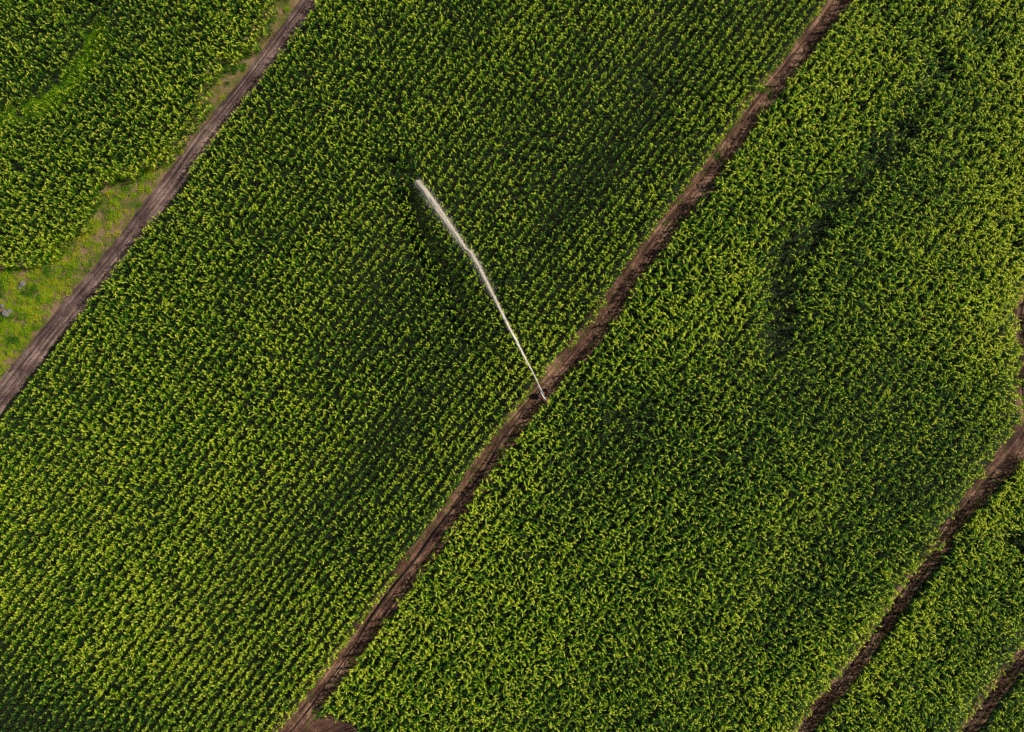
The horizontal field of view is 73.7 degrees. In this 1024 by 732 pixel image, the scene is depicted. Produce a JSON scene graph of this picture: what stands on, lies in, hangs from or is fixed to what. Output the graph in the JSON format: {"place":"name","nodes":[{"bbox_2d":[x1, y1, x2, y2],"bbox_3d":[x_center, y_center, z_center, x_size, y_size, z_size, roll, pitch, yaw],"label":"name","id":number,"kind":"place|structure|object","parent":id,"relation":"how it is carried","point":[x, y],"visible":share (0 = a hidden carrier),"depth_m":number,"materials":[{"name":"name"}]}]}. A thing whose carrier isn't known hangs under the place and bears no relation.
{"place":"outdoors","nodes":[
{"label":"outdoors","id":0,"kind":"place"},
{"bbox_2d":[0,0,321,414],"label":"dirt track","id":1,"kind":"structure","parent":0,"point":[29,360],"depth_m":73.09,"materials":[{"name":"brown soil"}]},
{"bbox_2d":[309,714,356,731],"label":"field entrance","id":2,"kind":"object","parent":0,"point":[327,724],"visible":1,"depth_m":73.17,"materials":[{"name":"brown soil"}]},
{"bbox_2d":[0,0,1023,731],"bbox_3d":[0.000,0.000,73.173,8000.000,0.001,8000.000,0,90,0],"label":"ground","id":3,"kind":"structure","parent":0,"point":[466,376],"depth_m":73.17,"materials":[{"name":"green plant"}]},
{"bbox_2d":[2,309,8,316],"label":"rock","id":4,"kind":"object","parent":3,"relation":"on","point":[5,313],"visible":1,"depth_m":72.78,"materials":[{"name":"grey stone"}]},
{"bbox_2d":[19,281,25,286],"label":"rock","id":5,"kind":"object","parent":3,"relation":"on","point":[22,283],"visible":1,"depth_m":72.87,"materials":[{"name":"grey stone"}]},
{"bbox_2d":[0,0,299,377],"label":"grass verge","id":6,"kind":"object","parent":3,"relation":"on","point":[128,203],"depth_m":73.17,"materials":[{"name":"green plant"}]},
{"bbox_2d":[0,0,1023,731],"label":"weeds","id":7,"kind":"object","parent":3,"relation":"on","point":[50,290],"visible":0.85,"depth_m":73.03,"materials":[{"name":"green plant"}]},
{"bbox_2d":[271,0,851,731],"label":"dirt road","id":8,"kind":"structure","parent":0,"point":[727,146],"depth_m":73.08,"materials":[{"name":"brown soil"}]},
{"bbox_2d":[291,406,544,731],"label":"irrigation hose","id":9,"kind":"object","parent":8,"relation":"on","point":[411,565],"visible":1,"depth_m":72.94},
{"bbox_2d":[536,384,548,402],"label":"irrigation gun cart","id":10,"kind":"object","parent":8,"relation":"on","point":[542,393],"visible":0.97,"depth_m":72.40,"materials":[{"name":"metal"}]},
{"bbox_2d":[415,177,541,390],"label":"water jet","id":11,"kind":"object","parent":10,"relation":"attached to","point":[437,208],"visible":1,"depth_m":69.78,"materials":[{"name":"white liquid"}]},
{"bbox_2d":[792,421,1023,731],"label":"dirt path","id":12,"kind":"structure","parent":0,"point":[1001,465],"depth_m":73.09,"materials":[{"name":"brown soil"}]},
{"bbox_2d":[956,642,1023,731],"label":"dirt path","id":13,"kind":"structure","parent":0,"point":[975,724],"depth_m":73.08,"materials":[{"name":"brown soil"}]},
{"bbox_2d":[1013,281,1023,431],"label":"dirt headland","id":14,"kind":"structure","parent":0,"point":[1019,314],"depth_m":73.09,"materials":[{"name":"brown soil"}]}
]}

